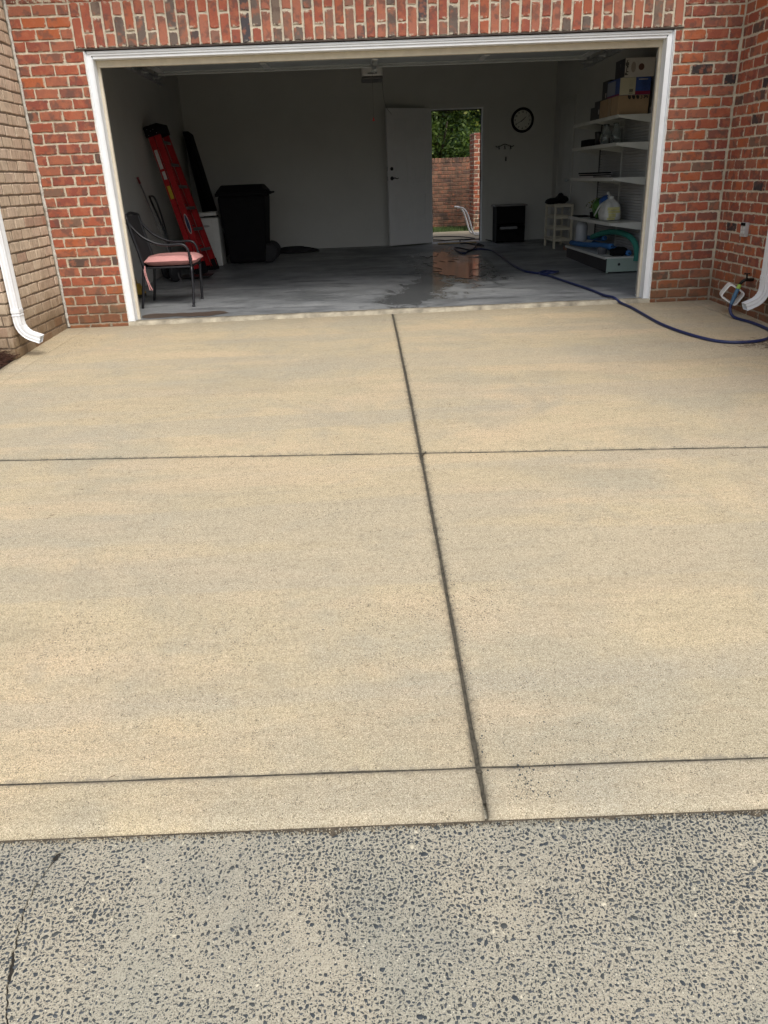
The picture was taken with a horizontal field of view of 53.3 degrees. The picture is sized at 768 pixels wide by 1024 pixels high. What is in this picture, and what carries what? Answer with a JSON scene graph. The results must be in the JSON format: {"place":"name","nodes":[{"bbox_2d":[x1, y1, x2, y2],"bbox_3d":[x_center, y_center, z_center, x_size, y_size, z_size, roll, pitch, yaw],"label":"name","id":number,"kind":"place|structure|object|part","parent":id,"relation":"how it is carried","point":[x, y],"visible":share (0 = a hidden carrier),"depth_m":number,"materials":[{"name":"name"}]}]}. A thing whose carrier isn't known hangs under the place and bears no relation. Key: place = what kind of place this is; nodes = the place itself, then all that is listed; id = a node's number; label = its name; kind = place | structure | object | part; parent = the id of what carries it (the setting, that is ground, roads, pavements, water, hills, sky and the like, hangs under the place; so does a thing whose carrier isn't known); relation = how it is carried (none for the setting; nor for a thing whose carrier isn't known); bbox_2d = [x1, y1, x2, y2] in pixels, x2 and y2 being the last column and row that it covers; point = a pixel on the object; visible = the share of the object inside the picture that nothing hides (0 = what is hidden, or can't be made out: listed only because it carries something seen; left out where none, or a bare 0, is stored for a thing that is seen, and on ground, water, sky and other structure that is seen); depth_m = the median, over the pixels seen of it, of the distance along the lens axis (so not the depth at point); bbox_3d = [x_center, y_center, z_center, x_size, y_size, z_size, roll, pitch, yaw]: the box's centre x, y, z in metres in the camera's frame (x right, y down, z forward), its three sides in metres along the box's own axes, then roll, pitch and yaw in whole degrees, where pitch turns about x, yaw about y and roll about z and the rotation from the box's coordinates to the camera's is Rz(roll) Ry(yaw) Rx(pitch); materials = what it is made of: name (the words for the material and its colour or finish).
{"place":"outdoors","nodes":[
{"label":"outdoors","id":0,"kind":"place"},
{"bbox_2d":[0,360,12,368],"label":"mulch bed","id":1,"kind":"object","parent":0,"point":[9,361],"visible":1,"depth_m":6.02,"materials":[{"name":"soil"}]},
{"bbox_2d":[0,350,19,365],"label":"pine straw mulch","id":2,"kind":"object","parent":1,"relation":"on","point":[3,360],"visible":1,"depth_m":5.99,"materials":[{"name":"brown plant"}]},
{"bbox_2d":[0,300,767,840],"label":"driveway","id":3,"kind":"structure","parent":0,"point":[270,574],"depth_m":3.09,"materials":[{"name":"concrete"}]},
{"bbox_2d":[129,298,649,325],"bbox_3d":[0.065,-1.915,7.298,4.950,0.036,0.123,-3,24,-1],"label":"door sill","id":4,"kind":"structure","parent":3,"relation":"on","point":[385,311],"depth_m":7.26,"materials":[{"name":"concrete"}]},
{"bbox_2d":[454,238,767,343],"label":"garden hose","id":5,"kind":"object","parent":3,"relation":"on","point":[733,298],"visible":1,"depth_m":6.54,"materials":[{"name":"blue rubber"}]},
{"bbox_2d":[724,337,767,347],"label":"dry needles","id":6,"kind":"object","parent":3,"relation":"on","point":[753,343],"visible":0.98,"depth_m":5.71,"materials":[{"name":"brown plant"}]},
{"bbox_2d":[0,803,767,1023],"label":"street","id":7,"kind":"structure","parent":0,"point":[659,918],"depth_m":1.82,"materials":[{"name":"grey asphalt"}]},
{"bbox_2d":[138,239,639,319],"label":"garage floor","id":8,"kind":"structure","parent":0,"point":[359,278],"depth_m":8.95,"materials":[{"name":"concrete"}]},
{"bbox_2d":[135,278,146,297],"bbox_3d":[-2.795,-2.737,8.475,0.164,0.697,0.303,8,25,22],"label":"broom","id":9,"kind":"object","parent":8,"relation":"on","point":[139,288],"visible":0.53,"depth_m":8.58,"materials":[{"name":"yellow plastic"}]},
{"bbox_2d":[136,177,181,281],"bbox_3d":[-2.793,-3.506,9.518,0.420,1.232,0.027,4,24,15],"label":"mop pole","id":10,"kind":"object","parent":8,"relation":"on","point":[138,179],"visible":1,"depth_m":9.45,"materials":[{"name":"black"}]},
{"bbox_2d":[125,211,203,308],"bbox_3d":[-2.248,-2.635,7.941,0.660,0.930,0.565,-3,24,-1],"label":"patio chair","id":11,"kind":"object","parent":8,"relation":"on","point":[148,258],"visible":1,"depth_m":7.79,"materials":[{"name":"black metal"}]},
{"bbox_2d":[143,123,218,273],"bbox_3d":[-2.683,-4.145,10.206,0.621,1.861,0.515,1,24,7],"label":"step ladder","id":12,"kind":"object","parent":8,"relation":"on","point":[157,133],"visible":0.92,"depth_m":10.08,"materials":[{"name":"metal"}]},
{"bbox_2d":[148,195,213,281],"bbox_3d":[-2.612,-3.492,9.737,0.693,1.022,0.728,-3,24,-1],"label":"hand truck","id":13,"kind":"object","parent":8,"relation":"on","point":[171,273],"visible":0.74,"depth_m":9.73,"materials":[{"name":"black metal"}]},
{"bbox_2d":[142,311,227,317],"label":"damp floor","id":14,"kind":"structure","parent":8,"relation":"on","point":[161,315],"depth_m":7.46,"materials":[{"name":"grey concrete"}]},
{"bbox_2d":[183,131,228,256],"bbox_3d":[-2.799,-5.076,12.246,0.767,1.839,0.431,11,27,27],"label":"folded board","id":15,"kind":"object","parent":8,"relation":"on","point":[206,199],"visible":0.65,"depth_m":12.03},
{"bbox_2d":[192,211,226,265],"bbox_3d":[-2.574,-3.984,11.150,0.428,0.734,0.394,-3,24,-1],"label":"white storage box","id":16,"kind":"object","parent":8,"relation":"on","point":[213,227],"visible":0.38,"depth_m":10.98,"materials":[{"name":"plastic"}]},
{"bbox_2d":[214,184,280,262],"bbox_3d":[-1.980,-4.251,11.278,0.800,1.068,0.825,-3,24,-1],"label":"wheeled bin","id":17,"kind":"object","parent":8,"relation":"on","point":[245,212],"visible":1,"depth_m":10.96,"materials":[{"name":"black plastic"}]},
{"bbox_2d":[280,246,318,253],"bbox_3d":[-1.475,-4.309,12.543,0.819,0.087,0.520,-3,24,-1],"label":"coiled hose","id":18,"kind":"object","parent":8,"relation":"on","point":[294,249],"visible":0.82,"depth_m":12.39,"materials":[{"name":"black rubber"}]},
{"bbox_2d":[419,252,437,257],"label":"puddle","id":19,"kind":"object","parent":8,"relation":"on","point":[428,254],"visible":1,"depth_m":11.44,"materials":[{"name":"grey liquid"}]},
{"bbox_2d":[427,258,485,277],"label":"puddle","id":20,"kind":"object","parent":8,"relation":"on","point":[457,269],"visible":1,"depth_m":9.96,"materials":[{"name":"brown liquid"}]},
{"bbox_2d":[438,241,476,244],"bbox_3d":[1.224,-4.506,12.804,0.640,0.020,0.120,-3,24,-1],"label":"wood plank","id":21,"kind":"object","parent":8,"relation":"on","point":[456,242],"visible":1,"depth_m":12.75,"materials":[{"name":"wood"}]},
{"bbox_2d":[443,239,491,240],"bbox_3d":[1.460,-4.657,13.099,0.877,0.035,0.199,9,26,24],"label":"cable","id":22,"kind":"object","parent":8,"relation":"on","point":[465,239],"visible":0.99,"depth_m":13.16,"materials":[{"name":"black rubber"}]},
{"bbox_2d":[465,272,485,275],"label":"puddle","id":23,"kind":"object","parent":8,"relation":"on","point":[477,273],"visible":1,"depth_m":9.31,"materials":[{"name":"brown liquid"}]},
{"bbox_2d":[491,203,527,242],"bbox_3d":[2.068,-4.790,12.687,0.530,0.582,0.385,-3,24,-1],"label":"black cabinet","id":24,"kind":"object","parent":8,"relation":"on","point":[508,214],"visible":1,"depth_m":12.55,"materials":[{"name":"black wood"}]},
{"bbox_2d":[498,226,516,228],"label":"papers","id":25,"kind":"object","parent":24,"relation":"on","point":[507,227],"visible":0.93,"depth_m":12.61,"materials":[{"name":"white paper"}]},
{"bbox_3d":[2.082,-4.560,12.611,0.432,0.160,0.018,-3,24,-1],"label":"lower door","id":26,"kind":"part","parent":24,"relation":"part of","materials":[{"name":"black wood"}]},
{"bbox_2d":[544,203,573,248],"bbox_3d":[2.670,-4.392,11.721,0.282,0.624,0.602,-3,24,-1],"label":"shoe rack","id":27,"kind":"object","parent":8,"relation":"on","point":[554,227],"visible":0.82,"depth_m":11.53,"materials":[{"name":"paint"}]},
{"bbox_2d":[545,193,568,203],"bbox_3d":[2.617,-4.719,11.514,0.402,0.152,0.298,-18,28,-31],"label":"black cloth","id":28,"kind":"object","parent":27,"relation":"on","point":[560,198],"visible":1,"depth_m":11.45,"materials":[{"name":"fabric"}]},
{"bbox_2d":[565,100,652,272],"bbox_3d":[2.722,-3.984,9.436,0.423,1.785,1.833,-3,24,-1],"label":"metal shelving","id":29,"kind":"object","parent":8,"relation":"on","point":[635,178],"visible":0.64,"depth_m":9.12,"materials":[{"name":"metal"}]},
{"bbox_2d":[572,215,589,216],"bbox_3d":[2.640,-3.949,10.204,0.180,0.012,0.300,-3,24,-1],"label":"dark tray","id":30,"kind":"object","parent":29,"relation":"on","point":[581,215],"visible":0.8,"depth_m":10.17,"materials":[{"name":"black plastic"}]},
{"bbox_2d":[575,221,587,240],"bbox_3d":[2.629,-3.769,10.173,0.156,0.311,0.154,-3,24,-1],"label":"water jug","id":31,"kind":"object","parent":29,"relation":"on","point":[581,230],"visible":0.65,"depth_m":10.13,"materials":[{"name":"grey plastic"}]},
{"bbox_2d":[581,139,594,146],"bbox_3d":[2.645,-4.669,9.684,0.200,0.085,0.380,-3,24,-1],"label":"speaker box","id":32,"kind":"object","parent":29,"relation":"on","point":[588,142],"visible":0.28,"depth_m":9.54,"materials":[{"name":"black plastic"}]},
{"bbox_2d":[584,198,596,217],"bbox_3d":[2.689,-3.895,9.789,0.207,0.241,0.190,-7,24,-11],"label":"potted plant","id":33,"kind":"object","parent":29,"relation":"on","point":[591,215],"visible":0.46,"depth_m":9.78,"materials":[{"name":"green plant"}]},
{"bbox_2d":[569,240,613,248],"bbox_3d":[2.627,-3.417,9.764,0.070,0.125,1.534,-4,24,-4],"label":"pool noodle","id":34,"kind":"object","parent":29,"relation":"on","point":[592,244],"visible":0.98,"depth_m":9.61,"materials":[{"name":"blue plastic"}]},
{"bbox_2d":[590,108,594,120],"bbox_3d":[2.674,-4.846,9.319,0.260,0.150,0.210,-3,24,-1],"label":"dark carton","id":35,"kind":"object","parent":29,"relation":"on","point":[592,115],"visible":0.24,"depth_m":9.33,"materials":[{"name":"black cardboard"}]},
{"bbox_2d":[578,172,611,177],"bbox_3d":[2.679,-4.279,9.708,0.250,0.060,0.650,-3,24,-1],"label":"tray stack","id":36,"kind":"object","parent":29,"relation":"on","point":[587,175],"visible":0.91,"depth_m":9.45,"materials":[{"name":"black plastic"}]},
{"bbox_2d":[587,235,606,240],"bbox_3d":[2.768,-3.583,9.985,0.107,0.107,0.909,-3,24,-1],"label":"pool noodle","id":37,"kind":"object","parent":29,"relation":"on","point":[602,238],"visible":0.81,"depth_m":9.85,"materials":[{"name":"blue plastic"}]},
{"bbox_2d":[594,100,602,119],"bbox_3d":[2.672,-4.763,9.066,0.282,0.200,0.280,-3,24,-1],"label":"dark carton","id":38,"kind":"object","parent":29,"relation":"on","point":[597,111],"visible":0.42,"depth_m":9.08,"materials":[{"name":"black cardboard"}]},
{"bbox_2d":[595,132,601,144],"bbox_3d":[2.609,-4.543,9.312,0.090,0.156,0.090,-3,24,-1],"label":"tumbler","id":39,"kind":"object","parent":29,"relation":"on","point":[597,138],"visible":0.7,"depth_m":9.28,"materials":[{"name":"black metal"}]},
{"bbox_2d":[592,195,607,218],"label":"snack bags","id":40,"kind":"object","parent":29,"relation":"on","point":[597,202],"visible":0.42,"depth_m":9.46,"materials":[{"name":"plastic"}]},
{"bbox_2d":[597,247,606,253],"bbox_3d":[2.639,-3.164,9.258,0.124,0.075,0.124,-3,24,-1],"label":"clear tub","id":41,"kind":"object","parent":29,"relation":"on","point":[600,250],"visible":0.87,"depth_m":9.22,"materials":[{"name":"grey plastic"}]},
{"bbox_2d":[593,176,610,177],"bbox_3d":[2.583,-3.977,9.071,0.020,0.022,0.650,-3,24,-1],"label":"metal level","id":42,"kind":"object","parent":29,"relation":"on","point":[601,176],"visible":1,"depth_m":9.03,"materials":[{"name":"metal"}]},
{"bbox_2d":[600,124,610,143],"bbox_3d":[2.646,-4.497,9.115,0.140,0.225,0.138,-3,24,-1],"label":"glass vase","id":43,"kind":"object","parent":29,"relation":"on","point":[605,135],"visible":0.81,"depth_m":9.07,"materials":[{"name":"white"}]},
{"bbox_2d":[594,191,620,220],"bbox_3d":[2.693,-3.663,9.150,0.253,0.325,0.407,-3,24,-1],"label":"plastic bag","id":44,"kind":"object","parent":29,"relation":"on","point":[609,209],"visible":1,"depth_m":9.03,"materials":[{"name":"white plastic"}]},
{"bbox_2d":[592,241,631,255],"bbox_3d":[2.831,-3.309,9.579,0.074,0.066,1.472,-3,24,-1],"label":"pool noodle","id":45,"kind":"object","parent":29,"relation":"on","point":[628,253],"visible":0.35,"depth_m":8.91,"materials":[{"name":"blue plastic"}]},
{"bbox_2d":[590,229,638,260],"bbox_3d":[2.789,-3.271,9.302,0.081,0.326,1.232,-6,24,-9],"label":"pool noodle","id":46,"kind":"object","parent":29,"relation":"on","point":[631,238],"visible":0.96,"depth_m":8.98,"materials":[{"name":"green plastic"}]},
{"bbox_2d":[610,248,619,255],"bbox_3d":[2.724,-3.065,9.021,0.090,0.075,0.120,-3,24,-1],"label":"black case","id":47,"kind":"object","parent":29,"relation":"on","point":[612,252],"visible":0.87,"depth_m":8.98,"materials":[{"name":"black plastic"}]},
{"bbox_2d":[610,123,621,142],"bbox_3d":[2.704,-4.412,8.915,0.140,0.225,0.138,-3,24,-1],"label":"glass vase","id":48,"kind":"object","parent":29,"relation":"on","point":[616,135],"visible":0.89,"depth_m":8.87,"materials":[{"name":"white"}]},
{"bbox_2d":[614,246,627,255],"bbox_3d":[2.781,-3.066,8.988,0.168,0.101,0.173,6,25,18],"label":"black pouch","id":49,"kind":"object","parent":29,"relation":"on","point":[620,251],"visible":0.98,"depth_m":8.93,"materials":[{"name":"fabric"}]},
{"bbox_2d":[599,94,648,118],"bbox_3d":[2.695,-4.559,8.614,0.336,0.186,0.672,-3,24,-1],"label":"cardboard box","id":50,"kind":"object","parent":29,"relation":"on","point":[627,104],"visible":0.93,"depth_m":8.33,"materials":[{"name":"brown cardboard"}]},
{"bbox_2d":[602,79,614,99],"bbox_3d":[2.680,-4.842,8.781,0.272,0.197,0.260,-3,24,-1],"label":"dark carton","id":51,"kind":"object","parent":50,"relation":"on","point":[605,89],"visible":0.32,"depth_m":8.79,"materials":[{"name":"black cardboard"}]},
{"bbox_2d":[607,77,650,98],"bbox_3d":[2.698,-4.677,8.438,0.336,0.167,0.443,-3,24,-1],"label":"flat carton","id":52,"kind":"object","parent":50,"relation":"on","point":[631,86],"visible":0.96,"depth_m":8.25,"materials":[{"name":"multicoloured"}]},
{"bbox_2d":[615,57,655,79],"bbox_3d":[2.713,-4.792,8.269,0.323,0.176,0.321,-3,24,-1],"label":"appliance box","id":53,"kind":"object","parent":52,"relation":"on","point":[636,67],"visible":1,"depth_m":8.13,"materials":[{"name":"beige cardboard"}]},
{"bbox_2d":[433,236,474,238],"bbox_3d":[1.261,-5.019,13.989,0.463,0.017,1.181,-18,28,-32],"label":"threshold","id":54,"kind":"object","parent":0,"point":[454,236],"visible":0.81,"depth_m":14.23,"materials":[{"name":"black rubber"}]},
{"bbox_2d":[433,230,478,240],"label":"patio","id":55,"kind":"structure","parent":0,"point":[460,233],"depth_m":14.69,"materials":[{"name":"concrete"}]},
{"bbox_2d":[454,206,478,235],"bbox_3d":[1.809,-5.681,14.408,0.916,0.854,0.482,-3,24,-1],"label":"garden chair","id":56,"kind":"object","parent":55,"relation":"on","point":[470,232],"visible":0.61,"depth_m":14.36,"materials":[{"name":"white metal"}]},
{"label":"ground","id":57,"kind":"structure","parent":0,"visible":0},
{"bbox_2d":[0,0,66,360],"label":"beige brick wall","id":58,"kind":"structure","parent":57,"relation":"on","point":[26,228],"depth_m":6.34,"materials":[{"name":"beige brick"}]},
{"bbox_2d":[0,210,43,342],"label":"downspout","id":59,"kind":"object","parent":58,"relation":"attached to","point":[23,329],"visible":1,"depth_m":5.97,"materials":[{"name":"white metal"}]},
{"bbox_2d":[2,0,746,327],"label":"brick garage","id":60,"kind":"structure","parent":57,"relation":"on","point":[308,147],"depth_m":6.99,"materials":[{"name":"brick"}]},
{"bbox_2d":[103,67,165,312],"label":"door track","id":61,"kind":"structure","parent":60,"relation":"attached to","point":[148,75],"depth_m":8.05,"materials":[{"name":"metal"}]},
{"bbox_2d":[147,49,601,75],"bbox_3d":[-0.071,-4.534,7.531,4.770,0.124,2.135,-3,24,-1],"label":"overhead door","id":62,"kind":"structure","parent":60,"relation":"attached to","point":[373,63],"depth_m":8.39,"materials":[{"name":"metal"}]},
{"bbox_2d":[154,51,588,73],"bbox_3d":[-0.104,-4.884,8.251,4.770,0.057,0.527,-3,24,-1],"label":"door section","id":63,"kind":"structure","parent":62,"relation":"in","point":[572,54],"depth_m":8.37,"materials":[{"name":"metal"}]},
{"bbox_2d":[151,50,594,66],"bbox_3d":[-0.083,-4.671,7.761,4.770,0.057,0.527,-3,24,-1],"label":"door section","id":64,"kind":"structure","parent":62,"relation":"in","point":[574,50],"depth_m":7.99,"materials":[{"name":"metal"}]},
{"bbox_2d":[361,67,388,110],"bbox_3d":[-0.039,-4.825,8.126,0.374,0.852,3.301,-3,24,-1],"label":"door opener","id":65,"kind":"object","parent":60,"relation":"hanging from","point":[366,74],"depth_m":9.15,"materials":[{"name":"plastic"}]},
{"bbox_2d":[425,101,488,243],"bbox_3d":[1.193,-5.579,12.670,1.020,2.135,0.208,-3,24,-1],"label":"door frame","id":66,"kind":"object","parent":60,"relation":"attached to","point":[454,106],"visible":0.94,"depth_m":12.43,"materials":[{"name":"paint"}]},
{"bbox_2d":[385,108,431,245],"bbox_3d":[0.406,-5.416,12.414,0.815,2.020,0.136,-16,27,-28],"label":"back door","id":67,"kind":"structure","parent":66,"relation":"attached to","point":[409,160],"depth_m":12.35,"materials":[{"name":"paint"}]},
{"bbox_2d":[385,108,431,245],"bbox_3d":[0.417,-5.410,12.399,0.813,2.020,0.044,-14,26,-25],"label":"door leaf","id":68,"kind":"structure","parent":67,"relation":"in","point":[412,236],"depth_m":12.36,"materials":[{"name":"paint"}]},
{"bbox_2d":[511,107,533,132],"bbox_3d":[2.227,-6.298,12.287,0.364,0.364,0.035,-3,24,-1],"label":"wall clock","id":69,"kind":"object","parent":60,"relation":"attached to","point":[522,119],"depth_m":12.29,"materials":[{"name":"black plastic"}]},
{"bbox_2d":[553,95,576,244],"bbox_3d":[2.780,-5.297,11.944,0.072,2.070,0.950,-3,24,-1],"label":"house door","id":70,"kind":"structure","parent":60,"relation":"attached to","point":[565,139],"depth_m":11.82,"materials":[{"name":"paint"}]},
{"bbox_2d":[579,47,657,293],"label":"door track","id":71,"kind":"structure","parent":60,"relation":"attached to","point":[600,57],"depth_m":7.93,"materials":[{"name":"metal"}]},
{"bbox_2d":[432,157,469,226],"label":"garden wall","id":72,"kind":"structure","parent":57,"relation":"on","point":[450,183],"depth_m":16.68,"materials":[{"name":"brick"}]},
{"bbox_2d":[469,133,479,230],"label":"brick pillar","id":73,"kind":"structure","parent":57,"relation":"on","point":[474,186],"depth_m":15.42,"materials":[{"name":"red brick"}]},
{"bbox_2d":[709,0,767,322],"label":"side brick wall","id":74,"kind":"structure","parent":57,"relation":"on","point":[737,256],"depth_m":6.49,"materials":[{"name":"red brick"}]},
{"bbox_2d":[719,282,744,305],"bbox_3d":[3.033,-1.902,6.668,0.185,0.177,0.140,4,24,15],"label":"hollow frame","id":75,"kind":"object","parent":74,"relation":"attached to","point":[738,298],"visible":0.9,"depth_m":6.63,"materials":[{"name":"white plastic"}]},
{"bbox_2d":[740,222,749,236],"bbox_3d":[3.094,-2.428,6.572,0.039,0.115,0.095,-3,24,-1],"label":"outlet box","id":76,"kind":"object","parent":74,"relation":"attached to","point":[744,229],"visible":1,"depth_m":6.55,"materials":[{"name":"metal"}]},
{"bbox_2d":[739,273,753,284],"bbox_3d":[3.076,-1.977,6.497,0.124,0.106,0.063,-3,24,-1],"label":"garden faucet","id":77,"kind":"object","parent":74,"relation":"attached to","point":[746,279],"visible":1,"depth_m":6.49,"materials":[{"name":"black metal"}]},
{"bbox_2d":[742,232,767,310],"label":"downspout","id":78,"kind":"object","parent":74,"relation":"attached to","point":[759,298],"visible":1,"depth_m":6.22,"materials":[{"name":"white metal"}]},
{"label":"lawn","id":79,"kind":"structure","parent":0,"visible":0},
{"bbox_2d":[433,225,476,231],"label":"grass","id":80,"kind":"structure","parent":79,"relation":"on","point":[446,228],"depth_m":16.08,"materials":[{"name":"green plant"}]},
{"bbox_2d":[431,110,479,158],"bbox_3d":[1.120,-9.483,18.322,3.883,5.159,3.496,9,26,24],"label":"tree","id":81,"kind":"object","parent":79,"relation":"on","point":[452,146],"visible":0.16,"depth_m":17.91,"materials":[{"name":"green plant"}]},
{"bbox_2d":[441,110,479,149],"bbox_3d":[1.439,-12.933,21.547,7.454,8.870,7.185,-3,24,-1],"label":"tree","id":82,"kind":"object","parent":79,"relation":"on","point":[469,120],"depth_m":20.81,"materials":[{"name":"green plant"}]},
{"bbox_2d":[450,110,480,156],"bbox_3d":[3.374,-10.018,19.082,4.576,5.361,4.126,14,28,33],"label":"tree","id":83,"kind":"object","parent":79,"relation":"on","point":[472,116],"depth_m":18.93,"materials":[{"name":"green plant"}]}
]}

